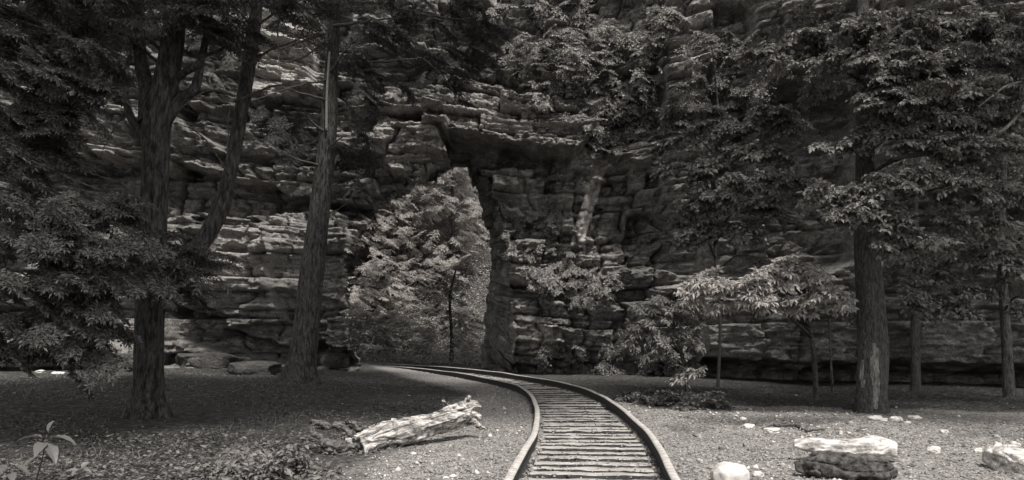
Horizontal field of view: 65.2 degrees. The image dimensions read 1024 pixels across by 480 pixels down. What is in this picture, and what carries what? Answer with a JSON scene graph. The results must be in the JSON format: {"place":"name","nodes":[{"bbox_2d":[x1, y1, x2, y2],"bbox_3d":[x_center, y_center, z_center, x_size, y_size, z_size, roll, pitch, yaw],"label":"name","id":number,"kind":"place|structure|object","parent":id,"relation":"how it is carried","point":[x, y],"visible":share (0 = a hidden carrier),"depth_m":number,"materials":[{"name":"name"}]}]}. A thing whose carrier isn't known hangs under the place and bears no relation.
{"place":"outdoors","nodes":[
{"label":"outdoors","id":0,"kind":"place"},
{"bbox_2d":[0,0,1023,386],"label":"cliff","id":1,"kind":"structure","parent":0,"point":[512,150],"depth_m":27.21,"materials":[{"name":"stone"}]},
{"bbox_2d":[183,5,246,92],"bbox_3d":[-9.908,-6.438,26.533,3.069,3.422,2.309,5,-9,-38],"label":"cliff shrub","id":2,"kind":"object","parent":1,"relation":"on","point":[231,63],"visible":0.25,"depth_m":26.46,"materials":[{"name":"grey plant"}]},
{"bbox_2d":[251,104,369,228],"bbox_3d":[-7.333,-2.497,28.421,4.323,4.596,3.127,4,-8,-31],"label":"cliff shrub","id":3,"kind":"object","parent":1,"relation":"on","point":[281,161],"visible":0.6,"depth_m":27.68,"materials":[{"name":"plant"}]},
{"bbox_2d":[339,5,509,100],"bbox_3d":[-3.330,-6.711,29.658,6.994,4.301,2.122,2,-7,-14],"label":"cliff shrub","id":4,"kind":"object","parent":1,"relation":"on","point":[445,55],"visible":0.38,"depth_m":29.59,"materials":[{"name":"plant"}]},
{"bbox_2d":[501,213,575,271],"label":"cliff shrub","id":5,"kind":"object","parent":1,"relation":"on","point":[521,235],"visible":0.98,"depth_m":28.75,"materials":[{"name":"grey plant"}]},
{"bbox_2d":[476,0,608,99],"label":"cliff shrub","id":6,"kind":"object","parent":1,"relation":"on","point":[530,64],"visible":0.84,"depth_m":29.13,"materials":[{"name":"grey plant"}]},
{"bbox_2d":[516,261,623,311],"bbox_3d":[2.047,1.611,27.920,3.900,1.831,2.339,-2,-7,15],"label":"cliff shrub","id":7,"kind":"object","parent":1,"relation":"on","point":[547,282],"visible":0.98,"depth_m":27.91,"materials":[{"name":"grey plant"}]},
{"bbox_2d":[519,29,665,135],"bbox_3d":[2.726,-5.478,28.605,6.226,3.860,2.590,-3,-8,25],"label":"cliff shrub","id":8,"kind":"object","parent":1,"relation":"on","point":[630,89],"visible":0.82,"depth_m":28.00,"materials":[{"name":"grey plant"}]},
{"bbox_2d":[526,343,695,376],"bbox_3d":[3.508,4.348,27.457,6.367,1.689,2.617,-4,-8,31],"label":"cliff shrub","id":9,"kind":"object","parent":1,"relation":"on","point":[652,368],"visible":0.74,"depth_m":27.38,"materials":[{"name":"grey plant"}]},
{"bbox_2d":[576,104,670,188],"bbox_3d":[3.804,-3.126,28.042,3.216,3.331,2.875,0,-7,0],"label":"cliff shrub","id":10,"kind":"object","parent":1,"relation":"on","point":[617,140],"visible":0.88,"depth_m":27.96,"materials":[{"name":"grey plant"}]},
{"bbox_2d":[588,0,685,53],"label":"cliff shrub","id":11,"kind":"object","parent":1,"relation":"on","point":[657,20],"visible":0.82,"depth_m":27.37,"materials":[{"name":"grey plant"}]},
{"bbox_2d":[674,29,782,117],"bbox_3d":[7.114,-5.393,26.163,3.470,3.084,3.420,-3,-7,21],"label":"cliff shrub","id":12,"kind":"object","parent":1,"relation":"on","point":[736,90],"visible":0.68,"depth_m":25.99,"materials":[{"name":"grey plant"}]},
{"bbox_2d":[879,0,1023,229],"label":"cliff shrub","id":13,"kind":"object","parent":1,"relation":"on","point":[1009,160],"visible":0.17,"depth_m":21.84,"materials":[{"name":"grey plant"}]},
{"bbox_2d":[0,174,1023,479],"bbox_3d":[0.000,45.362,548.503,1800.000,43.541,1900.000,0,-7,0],"label":"ground","id":14,"kind":"structure","parent":0,"point":[610,386],"depth_m":13.50,"materials":[{"name":"soil"}]},
{"bbox_2d":[0,459,28,479],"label":"leafy plant","id":15,"kind":"object","parent":14,"relation":"on","point":[11,475],"visible":1,"depth_m":6.77,"materials":[{"name":"grey plant"}]},
{"bbox_2d":[5,421,75,479],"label":"leafy plant","id":16,"kind":"object","parent":14,"relation":"on","point":[52,450],"visible":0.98,"depth_m":7.07,"materials":[{"name":"grey plant"}]},
{"bbox_2d":[50,371,65,374],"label":"stone","id":17,"kind":"object","parent":14,"relation":"on","point":[54,372],"visible":0.63,"depth_m":21.28,"materials":[{"name":"white stone"}]},
{"bbox_2d":[64,462,91,479],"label":"leafy plant","id":18,"kind":"object","parent":14,"relation":"on","point":[73,470],"visible":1,"depth_m":6.81,"materials":[{"name":"grey plant"}]},
{"bbox_2d":[0,0,185,406],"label":"hemlock tree","id":19,"kind":"object","parent":14,"relation":"on","point":[56,332],"visible":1,"depth_m":10.04,"materials":[{"name":"grey plant"}]},
{"bbox_2d":[93,353,132,371],"bbox_3d":[-10.965,3.508,22.700,1.598,0.594,1.518,0,-7,0],"label":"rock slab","id":20,"kind":"object","parent":14,"relation":"on","point":[129,355],"visible":0.17,"depth_m":22.09,"materials":[{"name":"grey stone"}]},
{"bbox_2d":[11,0,386,420],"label":"forked tree","id":21,"kind":"object","parent":14,"relation":"on","point":[161,101],"visible":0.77,"depth_m":12.69,"materials":[{"name":"grey plant"}]},
{"bbox_2d":[175,352,251,368],"bbox_3d":[-9.491,3.877,25.510,2.307,0.612,2.147,0,-7,0],"label":"rock slab","id":22,"kind":"object","parent":14,"relation":"on","point":[215,360],"visible":0.63,"depth_m":24.60,"materials":[{"name":"grey stone"}]},
{"bbox_2d":[226,361,283,374],"bbox_3d":[-7.265,3.653,22.556,1.542,0.491,1.339,0,-7,0],"label":"rock slab","id":23,"kind":"object","parent":14,"relation":"on","point":[255,367],"visible":0.74,"depth_m":22.15,"materials":[{"name":"grey stone"}]},
{"bbox_2d":[0,368,525,479],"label":"leaf litter","id":24,"kind":"object","parent":14,"relation":"on","point":[268,389],"visible":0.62,"depth_m":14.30,"materials":[{"name":"plant"}]},
{"bbox_2d":[193,441,347,479],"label":"bush","id":25,"kind":"object","parent":14,"relation":"on","point":[286,459],"visible":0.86,"depth_m":7.65,"materials":[{"name":"grey plant"}]},
{"bbox_2d":[317,348,349,369],"bbox_3d":[-6.497,4.295,28.744,1.352,0.817,1.373,0,-7,0],"label":"rock slab","id":26,"kind":"object","parent":14,"relation":"on","point":[333,360],"visible":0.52,"depth_m":28.25,"materials":[{"name":"grey stone"}]},
{"bbox_2d":[344,229,376,296],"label":"forest tree","id":27,"kind":"object","parent":14,"relation":"on","point":[348,258],"visible":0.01,"depth_m":47.24,"materials":[{"name":"grey plant"}]},
{"bbox_2d":[343,300,393,356],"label":"forest shrub","id":28,"kind":"object","parent":14,"relation":"on","point":[358,306],"visible":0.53,"depth_m":40.57,"materials":[{"name":"grey plant"}]},
{"bbox_2d":[345,224,399,274],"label":"forest tree","id":29,"kind":"object","parent":14,"relation":"on","point":[376,256],"visible":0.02,"depth_m":50.93,"materials":[{"name":"grey plant"}]},
{"bbox_2d":[344,200,420,318],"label":"forest tree","id":30,"kind":"object","parent":14,"relation":"on","point":[355,282],"visible":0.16,"depth_m":46.81,"materials":[{"name":"grey plant"}]},
{"bbox_2d":[246,0,521,383],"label":"dead branched tree","id":31,"kind":"object","parent":14,"relation":"on","point":[300,366],"visible":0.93,"depth_m":20.48,"materials":[{"name":"grey plant"}]},
{"bbox_2d":[354,308,421,358],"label":"forest shrub","id":32,"kind":"object","parent":14,"relation":"on","point":[392,317],"visible":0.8,"depth_m":39.71,"materials":[{"name":"grey plant"}]},
{"bbox_2d":[343,182,435,319],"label":"forest tree","id":33,"kind":"object","parent":14,"relation":"on","point":[371,265],"visible":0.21,"depth_m":46.84,"materials":[{"name":"grey plant"}]},
{"bbox_2d":[346,183,443,266],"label":"forest tree","id":34,"kind":"object","parent":14,"relation":"on","point":[396,235],"visible":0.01,"depth_m":52.78,"materials":[{"name":"grey plant"}]},
{"bbox_2d":[309,395,486,455],"bbox_3d":[-1.424,2.367,10.086,1.020,0.744,2.293,-5,-9,37],"label":"driftwood log","id":35,"kind":"object","parent":14,"relation":"on","point":[392,433],"visible":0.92,"depth_m":9.64,"materials":[{"name":"grey wood"}]},
{"bbox_2d":[354,171,460,309],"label":"forest tree","id":36,"kind":"object","parent":14,"relation":"on","point":[403,250],"visible":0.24,"depth_m":48.51,"materials":[{"name":"grey plant"}]},
{"bbox_2d":[345,184,490,365],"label":"undergrowth","id":37,"kind":"object","parent":14,"relation":"on","point":[411,356],"visible":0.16,"depth_m":39.95,"materials":[{"name":"plant"}]},
{"bbox_2d":[388,304,453,358],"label":"forest shrub","id":38,"kind":"object","parent":14,"relation":"on","point":[424,311],"visible":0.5,"depth_m":41.44,"materials":[{"name":"grey plant"}]},
{"bbox_2d":[381,168,485,259],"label":"forest tree","id":39,"kind":"object","parent":14,"relation":"on","point":[438,222],"visible":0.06,"depth_m":54.06,"materials":[{"name":"grey plant"}]},
{"bbox_2d":[388,167,490,293],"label":"forest tree","id":40,"kind":"object","parent":14,"relation":"on","point":[448,245],"visible":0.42,"depth_m":49.91,"materials":[{"name":"grey plant"}]},
{"bbox_2d":[414,180,465,223],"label":"forest tree","id":41,"kind":"object","parent":14,"relation":"on","point":[449,201],"depth_m":58.29,"materials":[{"name":"grey plant"}]},
{"bbox_2d":[429,254,475,362],"bbox_3d":[-2.971,3.398,38.881,2.196,5.452,2.893,2,-7,-16],"label":"forest tree","id":42,"kind":"object","parent":14,"relation":"on","point":[449,299],"visible":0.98,"depth_m":38.79,"materials":[{"name":"grey plant"}]},
{"bbox_2d":[431,306,484,358],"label":"forest shrub","id":43,"kind":"object","parent":14,"relation":"on","point":[468,313],"visible":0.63,"depth_m":41.87,"materials":[{"name":"grey plant"}]},
{"bbox_2d":[437,167,488,239],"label":"forest tree","id":44,"kind":"object","parent":14,"relation":"on","point":[474,192],"visible":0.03,"depth_m":55.81,"materials":[{"name":"grey plant"}]},
{"bbox_2d":[389,364,679,479],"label":"railway track","id":45,"kind":"structure","parent":14,"relation":"on","point":[519,467],"depth_m":10.76,"materials":[{"name":"grey metal"}]},
{"bbox_2d":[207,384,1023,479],"bbox_3d":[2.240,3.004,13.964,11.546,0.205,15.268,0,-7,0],"label":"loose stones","id":46,"kind":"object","parent":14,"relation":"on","point":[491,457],"visible":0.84,"depth_m":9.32,"materials":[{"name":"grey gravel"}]},
{"bbox_2d":[608,295,708,395],"bbox_3d":[3.045,2.360,17.137,2.145,2.381,2.524,0,-7,0],"label":"maple sapling","id":47,"kind":"object","parent":14,"relation":"on","point":[656,307],"visible":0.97,"depth_m":16.41,"materials":[{"name":"grey plant"}]},
{"bbox_2d":[651,394,679,401],"bbox_3d":[3.226,3.348,16.879,0.876,0.155,0.479,0,-7,0],"label":"rock","id":48,"kind":"object","parent":14,"relation":"on","point":[657,396],"visible":0.26,"depth_m":16.66,"materials":[{"name":"grey stone"}]},
{"bbox_2d":[612,386,735,410],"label":"bush","id":49,"kind":"object","parent":14,"relation":"on","point":[683,402],"visible":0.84,"depth_m":15.69,"materials":[{"name":"grey plant"}]},
{"bbox_2d":[696,401,714,407],"bbox_3d":[3.638,3.210,15.551,0.634,0.144,0.431,0,-7,0],"label":"rock","id":50,"kind":"object","parent":14,"relation":"on","point":[705,404],"visible":0.46,"depth_m":15.37,"materials":[{"name":"grey stone"}]},
{"bbox_2d":[710,461,749,479],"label":"stone","id":51,"kind":"object","parent":14,"relation":"on","point":[724,470],"visible":1,"depth_m":7.34,"materials":[{"name":"grey stone"}]},
{"bbox_2d":[650,27,819,387],"bbox_3d":[5.051,-1.007,18.822,3.379,9.378,4.757,0,-7,0],"label":"understorey tree","id":52,"kind":"object","parent":14,"relation":"on","point":[690,222],"visible":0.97,"depth_m":17.54,"materials":[{"name":"grey plant"}]},
{"bbox_2d":[741,423,754,428],"bbox_3d":[3.559,2.816,12.046,0.191,0.095,0.212,-6,-9,43],"label":"stone","id":53,"kind":"object","parent":14,"relation":"on","point":[748,425],"visible":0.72,"depth_m":11.99,"materials":[{"name":"grey stone"}]},
{"bbox_2d":[752,471,763,476],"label":"stone","id":54,"kind":"object","parent":14,"relation":"on","point":[757,473],"visible":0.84,"depth_m":7.70,"materials":[{"name":"grey stone"}]},
{"bbox_2d":[673,251,859,399],"bbox_3d":[5.440,1.744,14.999,4.980,3.150,2.535,6,-9,-40],"label":"maple sapling","id":55,"kind":"object","parent":14,"relation":"on","point":[755,291],"visible":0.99,"depth_m":14.20,"materials":[{"name":"grey plant"}]},
{"bbox_2d":[763,427,779,432],"bbox_3d":[3.745,2.756,11.523,0.252,0.103,0.208,3,-7,-23],"label":"stone","id":56,"kind":"object","parent":14,"relation":"on","point":[771,430],"visible":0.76,"depth_m":11.47,"materials":[{"name":"grey stone"}]},
{"bbox_2d":[611,384,1023,431],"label":"fallen leaves","id":57,"kind":"object","parent":14,"relation":"on","point":[951,397],"depth_m":16.88,"materials":[{"name":"plant"}]},
{"bbox_2d":[827,292,856,394],"bbox_3d":[7.255,2.189,17.687,0.772,2.830,1.254,3,-8,-27],"label":"thin sapling","id":58,"kind":"object","parent":14,"relation":"on","point":[853,322],"visible":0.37,"depth_m":18.20,"materials":[{"name":"grey plant"}]},
{"bbox_2d":[795,450,897,479],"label":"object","id":59,"kind":"object","parent":14,"relation":"on","point":[839,465],"visible":0.97,"depth_m":7.54,"materials":[{"name":"grey stone"}]},
{"bbox_2d":[793,435,897,461],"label":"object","id":60,"kind":"object","parent":59,"relation":"on","point":[882,447],"visible":0.81,"depth_m":8.53,"materials":[{"name":"grey stone"}]},
{"bbox_2d":[843,404,853,409],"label":"rock","id":61,"kind":"object","parent":14,"relation":"on","point":[849,407],"visible":0.43,"depth_m":14.99,"materials":[{"name":"grey stone"}]},
{"bbox_2d":[866,415,882,419],"bbox_3d":[5.990,2.941,13.213,0.256,0.097,0.209,0,-7,0],"label":"stone","id":62,"kind":"object","parent":14,"relation":"on","point":[875,417],"visible":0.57,"depth_m":13.16,"materials":[{"name":"grey stone"}]},
{"bbox_2d":[733,0,1023,413],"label":"broadleaf tree","id":63,"kind":"object","parent":14,"relation":"on","point":[932,68],"visible":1,"depth_m":13.86,"materials":[{"name":"grey plant"}]},
{"bbox_2d":[889,416,902,421],"bbox_3d":[6.059,2.850,12.643,0.189,0.127,0.162,0,-7,0],"label":"stone","id":64,"kind":"object","parent":14,"relation":"on","point":[896,418],"visible":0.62,"depth_m":12.60,"materials":[{"name":"grey stone"}]},
{"bbox_2d":[909,461,920,465],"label":"stone","id":65,"kind":"object","parent":14,"relation":"on","point":[914,463],"visible":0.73,"depth_m":8.16,"materials":[{"name":"grey stone"}]},
{"bbox_2d":[907,415,922,419],"bbox_3d":[6.598,2.921,13.131,0.270,0.082,0.201,5,-8,-34],"label":"stone","id":66,"kind":"object","parent":14,"relation":"on","point":[918,417],"visible":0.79,"depth_m":13.06,"materials":[{"name":"grey stone"}]},
{"bbox_2d":[926,446,940,452],"bbox_3d":[4.740,2.361,8.988,0.150,0.098,0.126,-4,-8,31],"label":"stone","id":67,"kind":"object","parent":14,"relation":"on","point":[936,449],"visible":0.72,"depth_m":8.96,"materials":[{"name":"grey stone"}]},
{"bbox_2d":[884,151,1000,391],"bbox_3d":[9.276,0.367,17.467,2.181,6.358,3.504,-3,-7,22],"label":"slender tree","id":68,"kind":"object","parent":14,"relation":"on","point":[917,298],"visible":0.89,"depth_m":16.39,"materials":[{"name":"grey plant"}]},
{"bbox_2d":[939,429,948,432],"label":"stone","id":69,"kind":"object","parent":14,"relation":"on","point":[943,431],"visible":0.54,"depth_m":10.85,"materials":[{"name":"grey stone"}]},
{"bbox_2d":[923,133,1023,398],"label":"slender tree","id":70,"kind":"object","parent":14,"relation":"on","point":[1014,258],"visible":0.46,"depth_m":16.31,"materials":[{"name":"grey plant"}]},
{"bbox_2d":[973,448,982,452],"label":"stone","id":71,"kind":"object","parent":14,"relation":"on","point":[980,450],"visible":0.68,"depth_m":9.00,"materials":[{"name":"grey stone"}]},
{"bbox_2d":[982,439,1023,472],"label":"rock","id":72,"kind":"object","parent":14,"relation":"on","point":[999,456],"visible":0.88,"depth_m":7.84,"materials":[{"name":"grey stone"}]},
{"bbox_2d":[328,386,1023,479],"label":"gravel","id":73,"kind":"structure","parent":0,"point":[381,476],"depth_m":10.08,"materials":[{"name":"stone"}]}
]}

